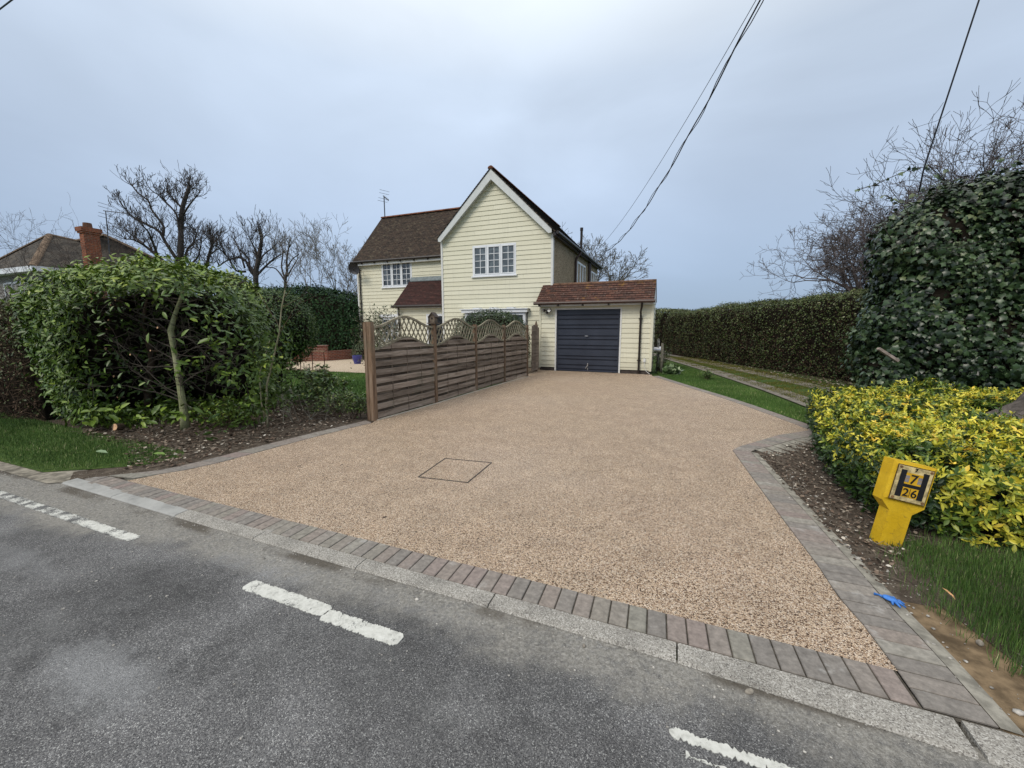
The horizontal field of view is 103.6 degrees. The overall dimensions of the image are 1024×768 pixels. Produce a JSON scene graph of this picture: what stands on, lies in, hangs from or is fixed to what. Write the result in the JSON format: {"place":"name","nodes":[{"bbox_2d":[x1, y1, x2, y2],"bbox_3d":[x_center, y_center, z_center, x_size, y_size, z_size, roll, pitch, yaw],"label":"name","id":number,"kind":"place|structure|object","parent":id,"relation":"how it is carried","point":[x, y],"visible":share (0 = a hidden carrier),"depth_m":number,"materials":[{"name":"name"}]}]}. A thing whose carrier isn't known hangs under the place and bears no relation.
{"place":"outdoors","nodes":[
{"label":"outdoors","id":0,"kind":"place"},
{"bbox_2d":[0,413,183,471],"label":"verge","id":1,"kind":"structure","parent":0,"point":[25,465],"depth_m":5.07,"materials":[{"name":"green plant"}]},
{"bbox_2d":[0,202,204,301],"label":"neighbour house","id":2,"kind":"structure","parent":0,"point":[80,230],"depth_m":18.83,"materials":[{"name":"brown tile"}]},
{"bbox_2d":[3,280,30,301],"bbox_3d":[-23.323,-4.107,19.080,2.600,1.450,0.098,3,9,22],"label":"window","id":3,"kind":"structure","parent":2,"relation":"in","point":[4,284],"depth_m":19.18,"materials":[{"name":"white plastic"}]},
{"bbox_2d":[292,359,364,372],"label":"patio","id":4,"kind":"structure","parent":0,"point":[346,365],"depth_m":17.42,"materials":[{"name":"beige stone"}]},
{"bbox_2d":[288,345,362,361],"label":"garden wall","id":5,"kind":"structure","parent":4,"relation":"on","point":[335,355],"depth_m":19.85,"materials":[{"name":"red brick"}]},
{"bbox_2d":[349,341,363,358],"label":"shrub","id":6,"kind":"object","parent":4,"relation":"on","point":[358,351],"visible":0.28,"depth_m":20.37,"materials":[{"name":"green plant"}]},
{"bbox_2d":[352,355,361,363],"bbox_3d":[-7.006,-1.108,18.251,0.453,0.380,0.460,3,9,22],"label":"flower pot","id":7,"kind":"object","parent":4,"relation":"on","point":[355,360],"visible":0.98,"depth_m":18.12,"materials":[{"name":"blue ceramic"}]},
{"bbox_2d":[345,303,411,368],"bbox_3d":[-5.016,-1.903,15.345,2.478,2.691,2.321,-1,8,-5],"label":"garden shrub","id":8,"kind":"object","parent":4,"relation":"on","point":[380,321],"visible":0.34,"depth_m":15.09,"materials":[{"name":"green plant"}]},
{"bbox_2d":[450,307,530,358],"bbox_3d":[-0.752,-1.533,14.288,2.905,2.334,2.293,3,9,22],"label":"clipped bush","id":9,"kind":"object","parent":4,"relation":"on","point":[477,318],"visible":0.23,"depth_m":13.67,"materials":[{"name":"green plant"}]},
{"bbox_2d":[276,370,501,400],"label":"lawn","id":10,"kind":"structure","parent":0,"point":[354,390],"depth_m":11.61,"materials":[{"name":"green plant"}]},
{"bbox_2d":[287,350,325,371],"bbox_3d":[-7.710,-0.868,15.018,2.149,0.800,0.637,7,10,40],"label":"garden stand","id":11,"kind":"object","parent":10,"relation":"on","point":[312,359],"visible":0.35,"depth_m":14.70,"materials":[{"name":"metal"}]},
{"bbox_2d":[276,369,366,412],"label":"lawn grass","id":12,"kind":"structure","parent":10,"relation":"on","point":[336,372],"depth_m":11.29,"materials":[{"name":"green plant"}]},
{"bbox_2d":[0,470,1000,767],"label":"road","id":13,"kind":"structure","parent":0,"point":[470,686],"depth_m":1.86,"materials":[{"name":"grey asphalt"}]},
{"bbox_2d":[0,461,84,482],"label":"dusty edge","id":14,"kind":"object","parent":13,"relation":"on","point":[55,477],"visible":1,"depth_m":4.49,"materials":[{"name":"grey concrete"}]},
{"bbox_2d":[0,490,139,540],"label":"road marking","id":15,"kind":"object","parent":13,"relation":"on","point":[108,530],"visible":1,"depth_m":3.46,"materials":[{"name":"paint"}]},
{"bbox_2d":[242,580,331,615],"bbox_3d":[-1.368,1.290,2.436,0.675,0.004,0.104,3,9,22],"label":"road marking","id":16,"kind":"object","parent":13,"relation":"on","point":[293,600],"visible":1,"depth_m":2.42,"materials":[{"name":"paint"}]},
{"bbox_2d":[320,610,403,645],"bbox_3d":[-0.825,1.323,2.196,0.527,0.004,0.099,3,9,22],"label":"road marking","id":17,"kind":"object","parent":13,"relation":"on","point":[379,633],"visible":1,"depth_m":2.19,"materials":[{"name":"paint"}]},
{"bbox_2d":[0,460,1023,765],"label":"road grit","id":18,"kind":"object","parent":13,"relation":"on","point":[1018,712],"visible":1,"depth_m":2.42,"materials":[{"name":"grey gravel"}]},
{"bbox_2d":[686,751,726,767],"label":"road marking","id":19,"kind":"object","parent":13,"relation":"on","point":[699,760],"visible":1,"depth_m":1.52,"materials":[{"name":"paint"}]},
{"bbox_2d":[669,727,793,767],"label":"road marking","id":20,"kind":"object","parent":13,"relation":"on","point":[728,751],"visible":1,"depth_m":1.55,"materials":[{"name":"paint"}]},
{"bbox_2d":[745,688,753,694],"bbox_3d":[1.062,1.375,1.803,0.040,0.027,0.030,3,9,22],"label":"stone","id":21,"kind":"object","parent":13,"relation":"on","point":[749,691],"visible":1,"depth_m":1.79,"materials":[{"name":"beige stone"}]},
{"bbox_2d":[85,357,928,659],"bbox_3d":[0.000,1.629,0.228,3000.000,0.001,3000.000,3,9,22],"label":"ground","id":22,"kind":"structure","parent":0,"point":[653,373],"depth_m":11.57,"materials":[{"name":"brown soil"}]},
{"bbox_2d":[0,291,114,420],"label":"rough hedge","id":23,"kind":"object","parent":22,"relation":"on","point":[19,396],"visible":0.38,"depth_m":7.04,"materials":[{"name":"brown plant"}]},
{"bbox_2d":[0,218,190,303],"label":"bare shrub","id":24,"kind":"object","parent":22,"relation":"on","point":[12,276],"visible":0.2,"depth_m":11.71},
{"bbox_2d":[0,192,200,301],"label":"bare shrub","id":25,"kind":"object","parent":22,"relation":"on","point":[68,256],"visible":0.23,"depth_m":12.38,"materials":[{"name":"brown plant"}]},
{"bbox_2d":[98,160,216,264],"bbox_3d":[-28.311,-10.646,33.608,9.067,14.981,6.089,-2,8,-11],"label":"pollarded tree","id":26,"kind":"object","parent":22,"relation":"on","point":[180,247],"visible":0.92,"depth_m":32.99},
{"bbox_2d":[185,217,232,291],"bbox_3d":[-25.545,-8.965,35.152,3.218,11.222,5.133,-2,8,-17],"label":"pollarded tree","id":27,"kind":"object","parent":22,"relation":"on","point":[210,252],"visible":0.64,"depth_m":33.63,"materials":[{"name":"brown plant"}]},
{"bbox_2d":[26,398,405,479],"bbox_3d":[-6.987,0.513,7.941,9.220,0.001,5.150,3,9,22],"label":"soil bed","id":28,"kind":"object","parent":22,"relation":"on","point":[101,472],"visible":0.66,"depth_m":6.12,"materials":[{"name":"brown soil"}]},
{"bbox_2d":[0,247,296,440],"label":"laurel bush","id":29,"kind":"object","parent":28,"relation":"on","point":[155,352],"visible":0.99,"depth_m":6.49,"materials":[{"name":"green plant"}]},
{"bbox_2d":[74,404,352,465],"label":"soil twigs","id":30,"kind":"object","parent":28,"relation":"on","point":[203,433],"visible":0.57,"depth_m":6.09,"materials":[{"name":"brown plant"}]},
{"bbox_2d":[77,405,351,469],"bbox_3d":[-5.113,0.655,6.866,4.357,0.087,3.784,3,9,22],"label":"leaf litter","id":31,"kind":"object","parent":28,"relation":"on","point":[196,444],"visible":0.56,"depth_m":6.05,"materials":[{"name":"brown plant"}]},
{"bbox_2d":[188,395,271,431],"bbox_3d":[-4.562,0.443,6.551,0.916,0.563,0.924,3,9,22],"label":"shrub","id":32,"kind":"object","parent":28,"relation":"on","point":[224,408],"visible":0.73,"depth_m":6.41,"materials":[{"name":"green plant"}]},
{"bbox_2d":[238,250,316,427],"bbox_3d":[-3.466,-0.657,6.168,1.545,2.797,0.518,2,8,16],"label":"sapling","id":33,"kind":"object","parent":28,"relation":"on","point":[271,366],"visible":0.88,"depth_m":6.24,"materials":[{"name":"brown plant"}]},
{"bbox_2d":[249,379,339,421],"bbox_3d":[-3.701,0.318,6.980,1.445,0.876,0.936,-6,10,-38],"label":"shrub","id":34,"kind":"object","parent":28,"relation":"on","point":[288,415],"visible":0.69,"depth_m":6.97,"materials":[{"name":"green plant"}]},
{"bbox_2d":[279,362,340,403],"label":"shrub","id":35,"kind":"object","parent":28,"relation":"on","point":[317,370],"visible":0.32,"depth_m":8.72,"materials":[{"name":"green plant"}]},
{"bbox_2d":[270,363,354,412],"bbox_3d":[-3.870,0.031,7.969,1.516,0.986,1.707,-7,11,-42],"label":"shrub","id":36,"kind":"object","parent":28,"relation":"on","point":[323,383],"visible":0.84,"depth_m":7.79,"materials":[{"name":"green plant"}]},
{"bbox_2d":[305,386,366,419],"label":"shrub","id":37,"kind":"object","parent":28,"relation":"on","point":[358,400],"visible":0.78,"depth_m":7.12,"materials":[{"name":"green plant"}]},
{"bbox_2d":[199,205,300,286],"bbox_3d":[-22.114,-9.164,34.903,7.603,11.688,6.043,-5,9,-32],"label":"pollarded tree","id":38,"kind":"object","parent":22,"relation":"on","point":[246,259],"visible":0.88,"depth_m":33.77,"materials":[{"name":"brown plant"}]},
{"bbox_2d":[262,235,302,284],"bbox_3d":[-18.716,-8.037,34.485,7.013,9.570,2.233,6,10,36],"label":"pollarded tree","id":39,"kind":"object","parent":22,"relation":"on","point":[284,277],"visible":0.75,"depth_m":34.05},
{"bbox_2d":[256,285,319,367],"bbox_3d":[-6.075,-1.341,9.908,2.343,2.118,2.312,3,9,22],"label":"clipped bush","id":40,"kind":"object","parent":22,"relation":"on","point":[299,330],"visible":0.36,"depth_m":9.69,"materials":[{"name":"green plant"}]},
{"bbox_2d":[258,212,366,293],"bbox_3d":[-14.224,-8.500,33.661,9.048,10.950,12.146,14,16,59],"label":"bare tree","id":41,"kind":"object","parent":22,"relation":"on","point":[315,249],"visible":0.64,"depth_m":32.51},
{"bbox_2d":[263,282,363,350],"bbox_3d":[-12.158,-3.952,24.639,9.941,4.525,3.816,3,9,22],"label":"conifer hedge","id":42,"kind":"object","parent":22,"relation":"on","point":[333,309],"visible":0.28,"depth_m":22.51,"materials":[{"name":"green plant"}]},
{"bbox_2d":[319,267,357,299],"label":"bare tree","id":43,"kind":"object","parent":22,"relation":"on","point":[349,278],"visible":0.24,"depth_m":33.14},
{"bbox_2d":[348,316,365,347],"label":"dark shrub","id":44,"kind":"object","parent":22,"relation":"on","point":[357,331],"visible":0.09,"depth_m":22.07,"materials":[{"name":"green plant"}]},
{"bbox_2d":[348,165,660,373],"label":"house","id":45,"kind":"structure","parent":22,"relation":"on","point":[497,240],"depth_m":16.04,"materials":[{"name":"white wood"}]},
{"bbox_2d":[383,318,397,338],"bbox_3d":[-6.068,-2.892,21.333,1.920,1.220,0.098,3,9,22],"label":"window","id":46,"kind":"structure","parent":45,"relation":"in","point":[383,318],"depth_m":21.46,"materials":[{"name":"white plastic"}]},
{"bbox_2d":[381,263,411,287],"bbox_3d":[-5.976,-5.659,20.880,2.000,1.315,0.150,3,9,22],"label":"window","id":47,"kind":"structure","parent":45,"relation":"in","point":[393,275],"depth_m":20.91,"materials":[{"name":"white plastic"}]},
{"bbox_2d":[426,314,442,343],"bbox_3d":[-3.361,-2.193,18.972,1.480,2.190,0.098,3,9,22],"label":"glazed door","id":48,"kind":"structure","parent":45,"relation":"in","point":[439,319],"depth_m":19.00,"materials":[{"name":"white plastic"}]},
{"bbox_2d":[471,242,516,277],"bbox_3d":[-0.724,-4.956,16.181,2.010,1.265,0.150,3,9,22],"label":"window","id":49,"kind":"structure","parent":45,"relation":"in","point":[492,260],"depth_m":16.18,"materials":[{"name":"white plastic"}]},
{"bbox_2d":[460,307,529,337],"bbox_3d":[-0.707,-2.250,16.454,3.000,1.700,0.410,3,9,22],"label":"bay window","id":50,"kind":"structure","parent":45,"relation":"in","point":[523,312],"depth_m":15.99,"materials":[{"name":"white plastic"}]},
{"bbox_2d":[577,261,585,281],"bbox_3d":[3.405,-5.174,19.959,0.098,1.520,1.850,3,9,22],"label":"window","id":51,"kind":"structure","parent":45,"relation":"in","point":[578,262],"depth_m":19.67,"materials":[{"name":"white plastic"}]},
{"bbox_2d":[556,309,620,372],"bbox_3d":[2.735,-1.570,14.649,2.286,2.247,0.105,3,9,22],"label":"garage door","id":52,"kind":"structure","parent":45,"relation":"in","point":[587,339],"depth_m":14.64,"materials":[{"name":"blue metal"}]},
{"bbox_2d":[591,271,596,281],"bbox_3d":[4.636,-5.588,22.993,0.098,1.500,1.750,3,9,22],"label":"window","id":53,"kind":"structure","parent":45,"relation":"in","point":[594,274],"depth_m":22.69,"materials":[{"name":"white plastic"}]},
{"bbox_2d":[597,0,760,261],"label":"overhead cable","id":54,"kind":"object","parent":45,"relation":"attached to","point":[701,112],"visible":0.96,"depth_m":7.70,"materials":[{"name":"black rubber"}]},
{"bbox_2d":[596,0,763,260],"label":"overhead cable","id":55,"kind":"object","parent":45,"relation":"attached to","point":[701,115],"visible":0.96,"depth_m":7.72,"materials":[{"name":"black rubber"}]},
{"bbox_2d":[607,0,755,238],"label":"overhead cable","id":56,"kind":"object","parent":45,"relation":"attached to","point":[695,104],"visible":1,"depth_m":8.24,"materials":[{"name":"black rubber"}]},
{"bbox_2d":[85,376,998,727],"bbox_3d":[2.093,0.589,7.505,6.858,0.056,13.128,6,10,36],"label":"paving border","id":57,"kind":"object","parent":22,"relation":"on","point":[931,680],"visible":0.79,"depth_m":2.38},
{"bbox_2d":[874,592,905,607],"bbox_3d":[2.236,1.268,2.378,0.082,0.031,0.144,-2,8,-15],"label":"glove","id":58,"kind":"object","parent":57,"relation":"on","point":[893,600],"visible":1,"depth_m":2.35,"materials":[{"name":"blue rubber"}]},
{"bbox_2d":[62,478,1023,767],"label":"kerb","id":59,"kind":"structure","parent":22,"relation":"on","point":[966,738],"depth_m":1.97,"materials":[{"name":"concrete"}]},
{"bbox_2d":[561,222,651,280],"bbox_3d":[6.236,-7.763,33.138,9.843,9.611,9.318,3,9,22],"label":"bare tree","id":60,"kind":"object","parent":22,"relation":"on","point":[608,275],"visible":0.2,"depth_m":31.95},
{"bbox_2d":[653,354,856,406],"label":"track verge","id":61,"kind":"structure","parent":22,"relation":"on","point":[801,390],"depth_m":12.54,"materials":[{"name":"green plant"}]},
{"bbox_2d":[654,307,687,350],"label":"clipped hedge","id":62,"kind":"object","parent":61,"relation":"on","point":[660,316],"visible":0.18,"depth_m":26.48,"materials":[{"name":"green plant"}]},
{"bbox_2d":[653,353,808,405],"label":"wheel rut","id":63,"kind":"structure","parent":61,"relation":"on","point":[775,392],"depth_m":11.58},
{"bbox_2d":[668,354,831,391],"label":"wheel rut","id":64,"kind":"structure","parent":61,"relation":"on","point":[759,373],"depth_m":13.48,"materials":[{"name":"brown soil"}]},
{"bbox_2d":[694,358,856,386],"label":"hedge litter","id":65,"kind":"object","parent":61,"relation":"on","point":[818,378],"visible":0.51,"depth_m":13.51,"materials":[{"name":"brown plant"}]},
{"bbox_2d":[662,285,872,381],"bbox_3d":[11.187,-1.809,13.847,3.278,3.420,23.648,-1,8,-6],"label":"clipped hedge","id":66,"kind":"object","parent":22,"relation":"on","point":[803,335],"visible":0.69,"depth_m":15.48,"materials":[{"name":"green plant"}]},
{"bbox_2d":[742,169,960,299],"bbox_3d":[12.443,-3.589,14.238,7.353,6.570,6.424,3,9,22],"label":"bare tree","id":67,"kind":"object","parent":22,"relation":"on","point":[851,266],"visible":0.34,"depth_m":14.54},
{"bbox_2d":[753,439,962,685],"bbox_3d":[4.449,1.046,4.128,6.125,0.001,3.670,-2,8,-15],"label":"soil bed","id":68,"kind":"object","parent":22,"relation":"on","point":[894,585],"visible":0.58,"depth_m":3.52,"materials":[{"name":"brown soil"}]},
{"bbox_2d":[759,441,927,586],"bbox_3d":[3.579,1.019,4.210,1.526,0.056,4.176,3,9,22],"label":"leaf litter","id":69,"kind":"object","parent":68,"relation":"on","point":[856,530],"visible":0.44,"depth_m":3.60,"materials":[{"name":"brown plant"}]},
{"bbox_2d":[762,440,924,585],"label":"soil twigs","id":70,"kind":"object","parent":68,"relation":"on","point":[844,510],"visible":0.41,"depth_m":3.44,"materials":[{"name":"brown soil"}]},
{"bbox_2d":[752,437,1023,735],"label":"haunching","id":71,"kind":"object","parent":68,"relation":"on","point":[991,707],"visible":0.85,"depth_m":2.21,"materials":[{"name":"concrete"}]},
{"bbox_2d":[869,456,936,546],"bbox_3d":[2.878,0.915,3.006,0.270,0.685,0.139,13,6,12],"label":"hydrant marker","id":72,"kind":"object","parent":68,"relation":"on","point":[901,491],"visible":1,"depth_m":2.97,"materials":[{"name":"yellow paint"}]},
{"bbox_2d":[798,376,1023,551],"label":"golden shrub","id":73,"kind":"object","parent":68,"relation":"on","point":[964,447],"visible":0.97,"depth_m":3.71,"materials":[{"name":"yellow plant"}]},
{"bbox_2d":[985,392,1023,419],"bbox_3d":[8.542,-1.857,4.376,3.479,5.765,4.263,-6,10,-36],"label":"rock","id":74,"kind":"object","parent":68,"relation":"on","point":[1016,406],"visible":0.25,"depth_m":5.29,"materials":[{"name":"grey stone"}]},
{"bbox_2d":[798,146,1023,301],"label":"bare tree","id":75,"kind":"object","parent":22,"relation":"on","point":[856,252],"visible":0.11,"depth_m":14.43,"materials":[{"name":"brown plant"}]},
{"bbox_2d":[800,82,1023,392],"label":"ivy mass","id":76,"kind":"object","parent":22,"relation":"on","point":[945,294],"visible":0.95,"depth_m":8.38,"materials":[{"name":"green plant"}]},
{"bbox_2d":[876,347,899,361],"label":"broken branch","id":77,"kind":"object","parent":76,"relation":"attached to","point":[887,354],"visible":1,"depth_m":8.56,"materials":[{"name":"grey wood"}]},
{"bbox_2d":[918,0,979,191],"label":"stay cable","id":78,"kind":"object","parent":76,"relation":"attached to","point":[948,93],"visible":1,"depth_m":7.57,"materials":[{"name":"black metal"}]},
{"bbox_2d":[838,104,1023,288],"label":"bare tree","id":79,"kind":"object","parent":22,"relation":"on","point":[1007,125],"visible":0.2,"depth_m":11.66,"materials":[{"name":"brown plant"}]},
{"bbox_2d":[862,137,1022,265],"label":"bare tree","id":80,"kind":"object","parent":22,"relation":"on","point":[959,168],"depth_m":12.54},
{"bbox_2d":[902,598,1023,737],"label":"sandy edge","id":81,"kind":"object","parent":22,"relation":"on","point":[978,667],"visible":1,"depth_m":1.97,"materials":[{"name":"brown sand"}]},
{"bbox_2d":[976,639,983,646],"bbox_3d":[2.397,1.327,2.064,0.030,0.029,0.041,3,9,22],"label":"stone","id":82,"kind":"object","parent":81,"relation":"on","point":[979,642],"visible":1,"depth_m":2.06,"materials":[{"name":"grey stone"}]},
{"bbox_3d":[2.942,-2.239,-6.731,1.200,9.700,0.280,3,9,22],"label":"telegraph pole","id":83,"kind":"object","parent":22,"relation":"on","visible":0},
{"bbox_2d":[0,0,12,9],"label":"street cable","id":84,"kind":"object","parent":83,"relation":"attached to","point":[5,4],"visible":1,"depth_m":11.56,"materials":[{"name":"black rubber"}]},
{"bbox_2d":[0,0,1023,312],"label":"sky","id":85,"kind":"structure","parent":0,"point":[289,108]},
{"bbox_2d":[128,368,897,670],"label":"driveway","id":86,"kind":"structure","parent":0,"point":[636,522],"depth_m":3.89,"materials":[{"name":"beige gravel"}]},
{"bbox_2d":[363,316,528,422],"bbox_3d":[-0.966,-0.689,10.088,0.182,1.870,7.095,4,9,25],"label":"fence","id":87,"kind":"object","parent":86,"relation":"on","point":[405,372],"visible":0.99,"depth_m":8.49,"materials":[{"name":"brown wood"}]},
{"bbox_2d":[427,312,439,323],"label":"bird house","id":88,"kind":"structure","parent":87,"relation":"on","point":[433,316],"depth_m":8.36,"materials":[{"name":"wood"}]},
{"bbox_2d":[377,376,528,419],"bbox_3d":[-0.918,0.190,10.194,0.081,0.020,7.007,4,9,24],"label":"fence edging","id":89,"kind":"object","parent":86,"relation":"on","point":[445,400],"visible":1,"depth_m":8.78,"materials":[{"name":"brown wood"}]},
{"bbox_2d":[418,458,491,482],"bbox_3d":[-0.629,0.974,4.592,0.617,0.006,0.680,2,8,16],"label":"inspection cover","id":90,"kind":"object","parent":86,"relation":"on","point":[458,470],"visible":1,"depth_m":4.56,"materials":[{"name":"stone"}]},
{"bbox_2d":[531,321,538,370],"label":"fence post","id":91,"kind":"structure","parent":86,"relation":"on","point":[535,350],"depth_m":14.52,"materials":[{"name":"brown wood"}]},
{"bbox_2d":[83,451,1006,732],"bbox_3d":[2.128,0.596,7.338,6.949,0.001,13.276,6,10,38],"label":"mortar bed","id":92,"kind":"object","parent":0,"point":[753,653],"visible":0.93,"depth_m":2.01,"materials":[{"name":"grey concrete"}]},
{"bbox_2d":[657,363,809,422],"bbox_3d":[5.715,-0.110,12.426,1.822,0.001,12.042,1,8,8],"label":"grass strip","id":93,"kind":"object","parent":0,"point":[750,397],"depth_m":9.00,"materials":[{"name":"green plant"}]},
{"bbox_2d":[656,339,659,370],"bbox_3d":[5.452,-1.082,15.048,0.108,1.216,0.104,3,9,22],"label":"timber post","id":94,"kind":"object","parent":93,"relation":"on","point":[658,342],"visible":0.69,"depth_m":14.99,"materials":[{"name":"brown wood"}]},
{"bbox_2d":[660,343,663,372],"bbox_3d":[5.350,-0.923,14.382,0.108,1.086,0.104,3,9,22],"label":"timber post","id":95,"kind":"object","parent":93,"relation":"on","point":[662,355],"visible":0.86,"depth_m":14.34,"materials":[{"name":"brown wood"}]},
{"bbox_2d":[652,347,675,370],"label":"plant","id":96,"kind":"object","parent":93,"relation":"on","point":[664,360],"visible":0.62,"depth_m":14.89,"materials":[{"name":"green plant"}]},
{"bbox_2d":[662,364,682,374],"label":"plant","id":97,"kind":"object","parent":93,"relation":"on","point":[670,369],"visible":0.99,"depth_m":13.84,"materials":[{"name":"plant"}]},
{"bbox_2d":[696,369,715,378],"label":"plant","id":98,"kind":"object","parent":93,"relation":"on","point":[706,374],"visible":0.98,"depth_m":12.56,"materials":[{"name":"green plant"}]},
{"bbox_2d":[859,524,1023,677],"bbox_3d":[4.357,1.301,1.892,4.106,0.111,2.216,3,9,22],"label":"verge grass","id":99,"kind":"structure","parent":0,"point":[1017,616],"depth_m":2.51,"materials":[{"name":"green plant"}]}
]}

